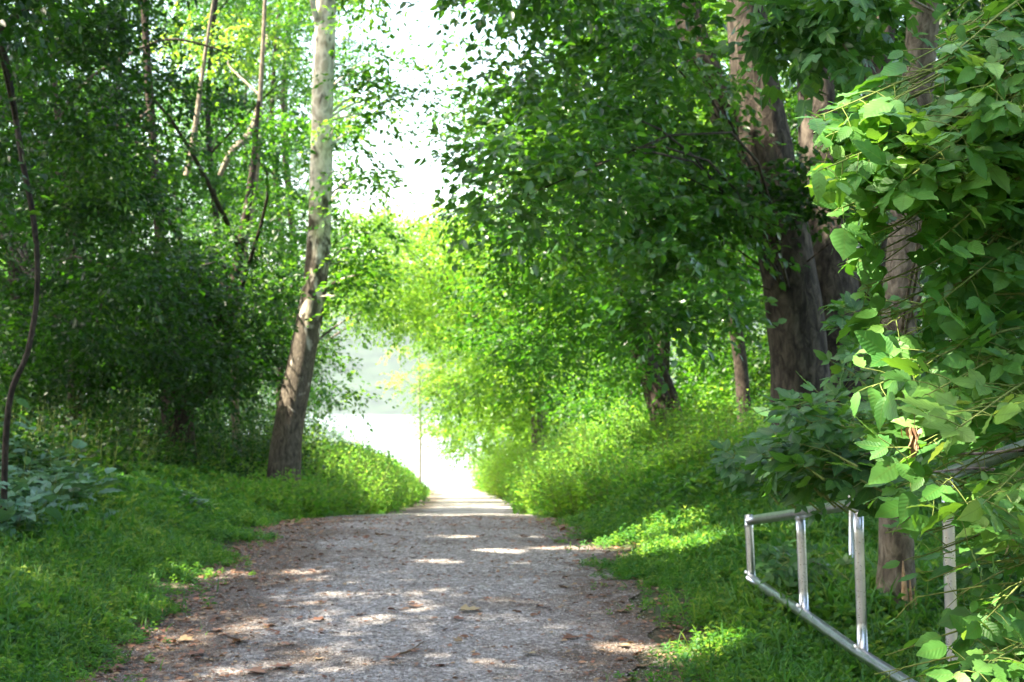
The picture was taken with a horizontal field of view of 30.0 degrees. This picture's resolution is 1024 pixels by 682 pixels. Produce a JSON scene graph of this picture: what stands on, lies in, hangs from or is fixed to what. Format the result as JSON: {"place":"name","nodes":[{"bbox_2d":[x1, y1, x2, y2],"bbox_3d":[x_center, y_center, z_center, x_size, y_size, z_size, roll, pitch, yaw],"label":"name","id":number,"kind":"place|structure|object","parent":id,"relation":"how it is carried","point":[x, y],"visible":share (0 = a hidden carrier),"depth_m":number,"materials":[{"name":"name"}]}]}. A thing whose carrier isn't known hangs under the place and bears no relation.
{"place":"outdoors","nodes":[
{"label":"outdoors","id":0,"kind":"place"},
{"bbox_2d":[100,415,616,488],"bbox_3d":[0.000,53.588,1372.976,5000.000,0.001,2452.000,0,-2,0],"label":"water","id":1,"kind":"structure","parent":0,"point":[395,433],"depth_m":377.44,"materials":[{"name":"grey liquid"}]},
{"bbox_2d":[78,489,667,681],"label":"path","id":2,"kind":"structure","parent":0,"point":[448,502],"depth_m":13.97,"materials":[{"name":"gravel"}]},
{"bbox_2d":[44,488,804,681],"bbox_3d":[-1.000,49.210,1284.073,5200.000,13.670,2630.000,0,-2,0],"label":"ground","id":3,"kind":"structure","parent":0,"point":[656,637],"depth_m":13.53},
{"bbox_2d":[0,446,43,518],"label":"broadleaf plant","id":4,"kind":"object","parent":3,"relation":"on","point":[35,490],"visible":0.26,"depth_m":16.58,"materials":[{"name":"green plant"}]},
{"bbox_2d":[0,398,50,477],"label":"broadleaf plant","id":5,"kind":"object","parent":3,"relation":"on","point":[22,402],"visible":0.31,"depth_m":18.77,"materials":[{"name":"green plant"}]},
{"bbox_2d":[0,481,62,544],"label":"broadleaf plant","id":6,"kind":"object","parent":3,"relation":"on","point":[18,517],"visible":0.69,"depth_m":15.73,"materials":[{"name":"green plant"}]},
{"bbox_2d":[0,455,70,496],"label":"broadleaf plant","id":7,"kind":"object","parent":3,"relation":"on","point":[27,460],"visible":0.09,"depth_m":17.58,"materials":[{"name":"green plant"}]},
{"bbox_2d":[0,481,77,529],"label":"broadleaf plant","id":8,"kind":"object","parent":3,"relation":"on","point":[35,497],"visible":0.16,"depth_m":16.27,"materials":[{"name":"green plant"}]},
{"bbox_2d":[0,14,89,421],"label":"forest tree","id":9,"kind":"object","parent":3,"relation":"on","point":[13,270],"visible":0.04,"depth_m":37.97,"materials":[{"name":"green plant"}]},
{"bbox_2d":[0,404,91,475],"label":"woodland shrub","id":10,"kind":"object","parent":3,"relation":"on","point":[28,451],"visible":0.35,"depth_m":18.92,"materials":[{"name":"green plant"}]},
{"bbox_2d":[9,467,84,518],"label":"broadleaf plant","id":11,"kind":"object","parent":3,"relation":"on","point":[48,487],"visible":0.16,"depth_m":16.87,"materials":[{"name":"green plant"}]},
{"bbox_2d":[0,420,99,476],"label":"broadleaf plant","id":12,"kind":"object","parent":3,"relation":"on","point":[81,444],"visible":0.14,"depth_m":19.39,"materials":[{"name":"green plant"}]},
{"bbox_2d":[8,450,99,498],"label":"broadleaf plant","id":13,"kind":"object","parent":3,"relation":"on","point":[55,453],"visible":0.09,"depth_m":18.02,"materials":[{"name":"green plant"}]},
{"bbox_2d":[0,392,108,472],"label":"woodland shrub","id":14,"kind":"object","parent":3,"relation":"on","point":[83,450],"visible":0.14,"depth_m":21.05,"materials":[{"name":"green plant"}]},
{"bbox_2d":[0,0,127,521],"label":"tree","id":15,"kind":"object","parent":3,"relation":"on","point":[7,22],"visible":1,"depth_m":15.71,"materials":[{"name":"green plant"}]},
{"bbox_2d":[0,349,129,436],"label":"woodland shrub","id":16,"kind":"object","parent":3,"relation":"on","point":[19,385],"visible":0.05,"depth_m":29.88,"materials":[{"name":"green plant"}]},
{"bbox_2d":[26,460,124,507],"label":"broadleaf plant","id":17,"kind":"object","parent":3,"relation":"on","point":[84,479],"visible":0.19,"depth_m":17.54,"materials":[{"name":"green plant"}]},
{"bbox_2d":[1,358,159,438],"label":"woodland shrub","id":18,"kind":"object","parent":3,"relation":"on","point":[132,412],"visible":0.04,"depth_m":33.74,"materials":[{"name":"green plant"}]},
{"bbox_2d":[0,369,162,455],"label":"woodland shrub","id":19,"kind":"object","parent":3,"relation":"on","point":[76,412],"visible":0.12,"depth_m":26.81,"materials":[{"name":"green plant"}]},
{"bbox_2d":[0,2,178,425],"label":"woodland tree","id":20,"kind":"object","parent":3,"relation":"on","point":[156,110],"visible":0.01,"depth_m":51.60,"materials":[{"name":"green plant"}]},
{"bbox_2d":[13,401,169,478],"bbox_3d":[-5.188,1.324,23.020,2.187,1.230,2.134,0,-2,0],"label":"woodland shrub","id":21,"kind":"object","parent":3,"relation":"on","point":[115,462],"visible":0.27,"depth_m":22.81,"materials":[{"name":"green plant"}]},
{"bbox_2d":[26,379,204,456],"bbox_3d":[-6.322,1.343,29.938,2.800,1.837,2.939,0,-2,11],"label":"woodland shrub","id":22,"kind":"object","parent":3,"relation":"on","point":[142,417],"visible":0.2,"depth_m":29.73,"materials":[{"name":"green plant"}]},
{"bbox_2d":[0,18,234,438],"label":"slim dark tree","id":23,"kind":"object","parent":3,"relation":"on","point":[83,217],"visible":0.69,"depth_m":24.56,"materials":[{"name":"green plant"}]},
{"bbox_2d":[2,0,265,431],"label":"woodland tree","id":24,"kind":"object","parent":3,"relation":"on","point":[225,100],"visible":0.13,"depth_m":45.84,"materials":[{"name":"green plant"}]},
{"bbox_2d":[56,410,221,478],"bbox_3d":[-5.033,1.547,25.970,2.264,1.223,2.002,0,-2,0],"label":"woodland shrub","id":25,"kind":"object","parent":3,"relation":"on","point":[161,458],"visible":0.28,"depth_m":25.83,"materials":[{"name":"green plant"}]},
{"bbox_2d":[82,374,230,445],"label":"woodland shrub","id":26,"kind":"object","parent":3,"relation":"on","point":[140,406],"visible":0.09,"depth_m":34.60,"materials":[{"name":"green plant"}]},
{"bbox_2d":[0,0,340,455],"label":"forked tree","id":27,"kind":"object","parent":3,"relation":"on","point":[183,399],"visible":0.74,"depth_m":25.97,"materials":[{"name":"green plant"}]},
{"bbox_2d":[62,0,297,427],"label":"woodland tree","id":28,"kind":"object","parent":3,"relation":"on","point":[172,57],"visible":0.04,"depth_m":63.67,"materials":[{"name":"green plant"}]},
{"bbox_2d":[153,430,266,482],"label":"woodland shrub","id":29,"kind":"object","parent":3,"relation":"on","point":[228,463],"visible":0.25,"depth_m":26.88,"materials":[{"name":"green plant"}]},
{"bbox_2d":[0,432,434,681],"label":"grass","id":30,"kind":"structure","parent":3,"relation":"on","point":[65,585],"depth_m":15.41,"materials":[{"name":"plant"}]},
{"bbox_2d":[84,0,361,437],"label":"woodland tree","id":31,"kind":"object","parent":3,"relation":"on","point":[281,8],"visible":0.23,"depth_m":49.61,"materials":[{"name":"green plant"}]},
{"bbox_2d":[148,374,311,446],"bbox_3d":[-5.198,1.450,35.004,3.077,2.358,3.367,0,-2,0],"label":"woodland shrub","id":32,"kind":"object","parent":3,"relation":"on","point":[219,419],"visible":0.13,"depth_m":34.73,"materials":[{"name":"green plant"}]},
{"bbox_2d":[130,0,339,436],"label":"woodland tree","id":33,"kind":"object","parent":3,"relation":"on","point":[247,88],"visible":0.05,"depth_m":75.84,"materials":[{"name":"green plant"}]},
{"bbox_2d":[137,0,347,451],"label":"pale limbed tree","id":34,"kind":"object","parent":3,"relation":"on","point":[285,124],"visible":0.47,"depth_m":33.08,"materials":[{"name":"green plant"}]},
{"bbox_2d":[156,0,328,437],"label":"woodland tree","id":35,"kind":"object","parent":3,"relation":"on","point":[221,17],"visible":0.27,"depth_m":57.45,"materials":[{"name":"green plant"}]},
{"bbox_2d":[195,394,324,476],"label":"woodland shrub","id":36,"kind":"object","parent":3,"relation":"on","point":[249,448],"visible":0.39,"depth_m":30.73,"materials":[{"name":"green plant"}]},
{"bbox_2d":[227,480,305,518],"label":"tall weed","id":37,"kind":"object","parent":3,"relation":"on","point":[269,502],"visible":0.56,"depth_m":23.97,"materials":[{"name":"plant"}]},
{"bbox_2d":[174,0,365,442],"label":"woodland tree","id":38,"kind":"object","parent":3,"relation":"on","point":[295,162],"visible":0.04,"depth_m":97.41,"materials":[{"name":"green plant"}]},
{"bbox_2d":[166,0,376,428],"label":"woodland tree","id":39,"kind":"object","parent":3,"relation":"on","point":[316,372],"visible":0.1,"depth_m":63.84,"materials":[{"name":"green plant"}]},
{"bbox_2d":[175,0,369,436],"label":"woodland tree","id":40,"kind":"object","parent":3,"relation":"on","point":[339,101],"visible":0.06,"depth_m":80.12,"materials":[{"name":"green plant"}]},
{"bbox_2d":[209,400,340,482],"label":"woodland shrub","id":41,"kind":"object","parent":3,"relation":"on","point":[307,453],"visible":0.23,"depth_m":32.87,"materials":[{"name":"green plant"}]},
{"bbox_2d":[226,467,324,517],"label":"tall weed","id":42,"kind":"object","parent":3,"relation":"on","point":[307,505],"visible":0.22,"depth_m":24.86,"materials":[{"name":"plant"}]},
{"bbox_2d":[233,468,331,517],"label":"tall weed","id":43,"kind":"object","parent":3,"relation":"on","point":[319,510],"visible":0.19,"depth_m":25.31,"materials":[{"name":"plant"}]},
{"bbox_2d":[259,469,335,513],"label":"tall weed","id":44,"kind":"object","parent":3,"relation":"on","point":[325,497],"visible":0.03,"depth_m":26.02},
{"bbox_2d":[231,417,365,512],"bbox_3d":[-3.798,2.226,33.912,2.510,1.782,2.716,0,-2,0],"label":"tall weed","id":45,"kind":"object","parent":3,"relation":"on","point":[335,469],"visible":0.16,"depth_m":33.71,"materials":[{"name":"plant"}]},
{"bbox_2d":[258,466,347,515],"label":"tall weed","id":46,"kind":"object","parent":3,"relation":"on","point":[333,506],"visible":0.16,"depth_m":28.84,"materials":[{"name":"plant"}]},
{"bbox_2d":[263,404,390,488],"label":"tall weed","id":47,"kind":"object","parent":3,"relation":"on","point":[342,450],"visible":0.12,"depth_m":43.82,"materials":[{"name":"plant"}]},
{"bbox_2d":[302,459,361,514],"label":"tall weed","id":48,"kind":"object","parent":3,"relation":"on","point":[354,494],"visible":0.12,"depth_m":30.85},
{"bbox_2d":[313,462,378,514],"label":"tall weed","id":49,"kind":"object","parent":3,"relation":"on","point":[360,504],"visible":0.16,"depth_m":33.83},
{"bbox_2d":[267,0,436,486],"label":"sycamore tree","id":50,"kind":"object","parent":3,"relation":"on","point":[286,445],"visible":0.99,"depth_m":26.98,"materials":[{"name":"green plant"}]},
{"bbox_2d":[302,423,402,513],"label":"tall weed","id":51,"kind":"object","parent":3,"relation":"on","point":[373,495],"visible":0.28,"depth_m":37.64,"materials":[{"name":"plant"}]},
{"bbox_2d":[318,205,411,346],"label":"riverside tree","id":52,"kind":"object","parent":3,"relation":"on","point":[337,333],"visible":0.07,"depth_m":89.79,"materials":[{"name":"green plant"}]},
{"bbox_2d":[340,468,404,513],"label":"tall weed","id":53,"kind":"object","parent":3,"relation":"on","point":[388,509],"visible":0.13,"depth_m":42.80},
{"bbox_2d":[328,436,418,511],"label":"tall weed","id":54,"kind":"object","parent":3,"relation":"on","point":[398,488],"visible":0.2,"depth_m":49.77,"materials":[{"name":"plant"}]},
{"bbox_2d":[351,450,428,507],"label":"tall weed","id":55,"kind":"object","parent":3,"relation":"on","point":[414,496],"visible":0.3,"depth_m":55.75,"materials":[{"name":"plant"}]},
{"bbox_2d":[379,458,430,502],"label":"tall weed","id":56,"kind":"object","parent":3,"relation":"on","point":[422,489],"visible":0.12,"depth_m":63.68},
{"bbox_2d":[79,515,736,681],"bbox_3d":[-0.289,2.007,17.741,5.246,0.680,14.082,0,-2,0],"label":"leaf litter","id":57,"kind":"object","parent":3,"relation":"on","point":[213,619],"visible":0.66,"depth_m":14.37,"materials":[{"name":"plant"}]},
{"bbox_2d":[375,315,478,484],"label":"sapling","id":58,"kind":"object","parent":3,"relation":"on","point":[395,388],"visible":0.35,"depth_m":104.82,"materials":[{"name":"green plant"}]},
{"bbox_2d":[322,189,547,409],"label":"riverside tree","id":59,"kind":"object","parent":3,"relation":"on","point":[412,232],"visible":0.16,"depth_m":76.30,"materials":[{"name":"green plant"}]},
{"bbox_2d":[328,190,547,459],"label":"riverside tree","id":60,"kind":"object","parent":3,"relation":"on","point":[406,299],"visible":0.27,"depth_m":64.55,"materials":[{"name":"green plant"}]},
{"bbox_2d":[395,286,518,461],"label":"riverside tree","id":61,"kind":"object","parent":3,"relation":"on","point":[443,425],"visible":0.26,"depth_m":98.70,"materials":[{"name":"green plant"}]},
{"bbox_2d":[392,191,588,459],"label":"riverside tree","id":62,"kind":"object","parent":3,"relation":"on","point":[537,420],"visible":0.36,"depth_m":61.24,"materials":[{"name":"green plant"}]},
{"bbox_2d":[458,440,526,491],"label":"roadside bush","id":63,"kind":"object","parent":3,"relation":"on","point":[476,478],"visible":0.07,"depth_m":111.33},
{"bbox_2d":[423,304,563,481],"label":"riverside tree","id":64,"kind":"object","parent":3,"relation":"on","point":[463,448],"visible":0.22,"depth_m":81.98,"materials":[{"name":"green plant"}]},
{"bbox_2d":[468,433,531,495],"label":"roadside bush","id":65,"kind":"object","parent":3,"relation":"on","point":[480,482],"visible":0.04,"depth_m":94.40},
{"bbox_2d":[470,409,573,498],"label":"roadside bush","id":66,"kind":"object","parent":3,"relation":"on","point":[510,452],"visible":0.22,"depth_m":77.29,"materials":[{"name":"green plant"}]},
{"bbox_2d":[487,434,564,504],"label":"roadside bush","id":67,"kind":"object","parent":3,"relation":"on","point":[504,498],"visible":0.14,"depth_m":59.63,"materials":[{"name":"plant"}]},
{"bbox_2d":[497,436,594,513],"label":"roadside bush","id":68,"kind":"object","parent":3,"relation":"on","point":[520,504],"visible":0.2,"depth_m":43.62,"materials":[{"name":"plant"}]},
{"bbox_2d":[483,160,641,447],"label":"riverside tree","id":69,"kind":"object","parent":3,"relation":"on","point":[502,428],"visible":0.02,"depth_m":72.53,"materials":[{"name":"green plant"}]},
{"bbox_2d":[505,422,620,512],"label":"roadside bush","id":70,"kind":"object","parent":3,"relation":"on","point":[537,472],"visible":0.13,"depth_m":37.83,"materials":[{"name":"green plant"}]},
{"bbox_2d":[528,452,604,515],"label":"roadside bush","id":71,"kind":"object","parent":3,"relation":"on","point":[535,493],"visible":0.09,"depth_m":29.80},
{"bbox_2d":[385,0,751,421],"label":"overhanging tree","id":72,"kind":"object","parent":3,"relation":"on","point":[741,372],"visible":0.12,"depth_m":28.23,"materials":[{"name":"green plant"}]},
{"bbox_2d":[521,389,643,474],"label":"roadside bush","id":73,"kind":"object","parent":3,"relation":"on","point":[561,436],"visible":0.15,"depth_m":49.45,"materials":[{"name":"plant"}]},
{"bbox_2d":[525,446,641,515],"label":"roadside bush","id":74,"kind":"object","parent":3,"relation":"on","point":[532,506],"visible":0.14,"depth_m":26.79,"materials":[{"name":"plant"}]},
{"bbox_2d":[415,29,763,445],"bbox_3d":[1.887,-1.561,30.779,6.904,7.590,8.458,0,-2,0],"label":"leaning tree","id":75,"kind":"object","parent":3,"relation":"on","point":[567,328],"visible":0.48,"depth_m":29.32,"materials":[{"name":"green plant"}]},
{"bbox_2d":[541,398,649,482],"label":"roadside bush","id":76,"kind":"object","parent":3,"relation":"on","point":[592,445],"visible":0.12,"depth_m":33.92,"materials":[{"name":"plant"}]},
{"bbox_2d":[536,444,659,517],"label":"roadside bush","id":77,"kind":"object","parent":3,"relation":"on","point":[569,491],"visible":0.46,"depth_m":24.78,"materials":[{"name":"green plant"}]},
{"bbox_2d":[507,0,727,444],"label":"woodland tree","id":78,"kind":"object","parent":3,"relation":"on","point":[570,410],"visible":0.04,"depth_m":58.33,"materials":[{"name":"green plant"}]},
{"bbox_2d":[569,435,689,511],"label":"roadside bush","id":79,"kind":"object","parent":3,"relation":"on","point":[603,489],"visible":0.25,"depth_m":23.81,"materials":[{"name":"plant"}]},
{"bbox_2d":[586,393,720,466],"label":"roadside bush","id":80,"kind":"object","parent":3,"relation":"on","point":[635,441],"visible":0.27,"depth_m":29.87,"materials":[{"name":"plant"}]},
{"bbox_2d":[525,0,787,440],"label":"woodland tree","id":81,"kind":"object","parent":3,"relation":"on","point":[683,388],"visible":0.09,"depth_m":41.30,"materials":[{"name":"green plant"}]},
{"bbox_2d":[600,424,733,503],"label":"roadside bush","id":82,"kind":"object","parent":3,"relation":"on","point":[648,471],"visible":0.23,"depth_m":22.72,"materials":[{"name":"plant"}]},
{"bbox_2d":[606,384,766,441],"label":"roadside bush","id":83,"kind":"object","parent":3,"relation":"on","point":[633,411],"visible":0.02,"depth_m":44.40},
{"bbox_2d":[387,0,986,433],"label":"giant maple tree","id":84,"kind":"object","parent":3,"relation":"on","point":[779,222],"visible":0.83,"depth_m":17.86,"materials":[{"name":"green plant"}]},
{"bbox_2d":[633,386,768,453],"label":"roadside bush","id":85,"kind":"object","parent":3,"relation":"on","point":[651,439],"visible":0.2,"depth_m":28.78,"materials":[{"name":"green plant"}]},
{"bbox_2d":[614,0,797,422],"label":"woodland tree","id":86,"kind":"object","parent":3,"relation":"on","point":[712,331],"visible":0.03,"depth_m":45.99,"materials":[{"name":"green plant"}]},
{"bbox_2d":[647,401,765,480],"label":"roadside bush","id":87,"kind":"object","parent":3,"relation":"on","point":[691,453],"visible":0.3,"depth_m":22.33,"materials":[{"name":"green plant"}]},
{"bbox_2d":[664,383,770,444],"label":"roadside bush","id":88,"kind":"object","parent":3,"relation":"on","point":[725,414],"visible":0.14,"depth_m":27.88,"materials":[{"name":"plant"}]},
{"bbox_2d":[684,403,767,463],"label":"roadside bush","id":89,"kind":"object","parent":3,"relation":"on","point":[730,434],"visible":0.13,"depth_m":21.86,"materials":[{"name":"plant"}]},
{"bbox_2d":[471,422,1023,681],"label":"grass","id":90,"kind":"structure","parent":3,"relation":"on","point":[684,524],"depth_m":14.08,"materials":[{"name":"plant"}]},
{"bbox_2d":[674,0,922,425],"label":"woodland tree","id":91,"kind":"object","parent":3,"relation":"on","point":[759,361],"visible":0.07,"depth_m":39.23,"materials":[{"name":"green plant"}]},
{"bbox_2d":[750,534,853,610],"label":"plant","id":92,"kind":"object","parent":3,"relation":"on","point":[768,563],"visible":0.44,"depth_m":13.59,"materials":[{"name":"green plant"}]},
{"bbox_2d":[704,0,953,610],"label":"tree","id":93,"kind":"object","parent":3,"relation":"on","point":[832,36],"visible":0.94,"depth_m":10.17,"materials":[{"name":"green plant"}]},
{"bbox_2d":[705,426,988,527],"bbox_3d":[1.804,1.257,10.132,2.044,1.723,1.208,1,-2,-23],"label":"creeper bush","id":94,"kind":"object","parent":3,"relation":"on","point":[732,473],"visible":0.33,"depth_m":9.58,"materials":[{"name":"green plant"}]},
{"bbox_2d":[848,495,853,557],"bbox_3d":[2.602,1.372,14.762,0.092,1.402,0.056,0,-2,0],"label":"steel post","id":95,"kind":"object","parent":3,"relation":"on","point":[851,544],"depth_m":14.74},
{"bbox_2d":[735,401,995,517],"bbox_3d":[1.510,1.189,8.897,1.840,1.826,1.430,1,-2,-37],"label":"creeper bush","id":96,"kind":"object","parent":3,"relation":"on","point":[780,466],"visible":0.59,"depth_m":8.37,"materials":[{"name":"green plant"}]},
{"bbox_2d":[813,282,928,400],"bbox_3d":[1.929,0.898,8.888,1.238,2.397,1.075,-1,-2,36],"label":"climbing vine","id":97,"kind":"object","parent":3,"relation":"on","point":[847,303],"visible":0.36,"depth_m":8.91,"materials":[{"name":"green plant"}]},
{"bbox_2d":[744,440,1023,681],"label":"swing gate","id":98,"kind":"structure","parent":3,"relation":"on","point":[859,651],"depth_m":11.24,"materials":[{"name":"metal"}]},
{"bbox_2d":[753,371,1023,470],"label":"young maple","id":99,"kind":"object","parent":3,"relation":"on","point":[811,416],"visible":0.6,"depth_m":8.21,"materials":[{"name":"green plant"}]},
{"bbox_2d":[793,0,1023,358],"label":"box elder sapling","id":100,"kind":"object","parent":3,"relation":"on","point":[947,167],"visible":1,"depth_m":4.84,"materials":[{"name":"green plant"}]},
{"bbox_2d":[857,5,971,384],"bbox_3d":[9.748,-4.295,38.331,6.715,13.704,8.378,0,-2,0],"label":"woodland tree","id":101,"kind":"object","parent":3,"relation":"on","point":[935,97],"depth_m":37.52,"materials":[{"name":"green plant"}]},
{"bbox_2d":[836,242,1023,572],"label":"box elder sapling","id":102,"kind":"object","parent":3,"relation":"on","point":[980,401],"visible":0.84,"depth_m":4.78,"materials":[{"name":"green plant"}]},
{"bbox_2d":[901,414,922,457],"bbox_3d":[0.991,0.215,4.749,0.049,0.154,0.069,-1,-2,22],"label":"seed cluster","id":103,"kind":"object","parent":102,"relation":"hanging from","point":[913,434],"visible":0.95,"depth_m":4.74,"materials":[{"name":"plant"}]},
{"bbox_2d":[874,464,1023,681],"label":"creeper bush","id":104,"kind":"object","parent":3,"relation":"on","point":[1002,634],"visible":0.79,"depth_m":4.96,"materials":[{"name":"green plant"}]},
{"bbox_2d":[955,431,1023,649],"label":"shade bush","id":105,"kind":"object","parent":3,"relation":"on","point":[974,578],"visible":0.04,"depth_m":11.87,"materials":[{"name":"green plant"}]},
{"bbox_2d":[0,0,938,276],"label":"sky","id":106,"kind":"structure","parent":0,"point":[422,176],"materials":[{"name":"white"}]},
{"bbox_2d":[60,223,947,414],"bbox_3d":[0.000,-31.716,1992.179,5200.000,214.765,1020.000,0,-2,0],"label":"hills","id":107,"kind":"structure","parent":0,"point":[371,371],"depth_m":1657.67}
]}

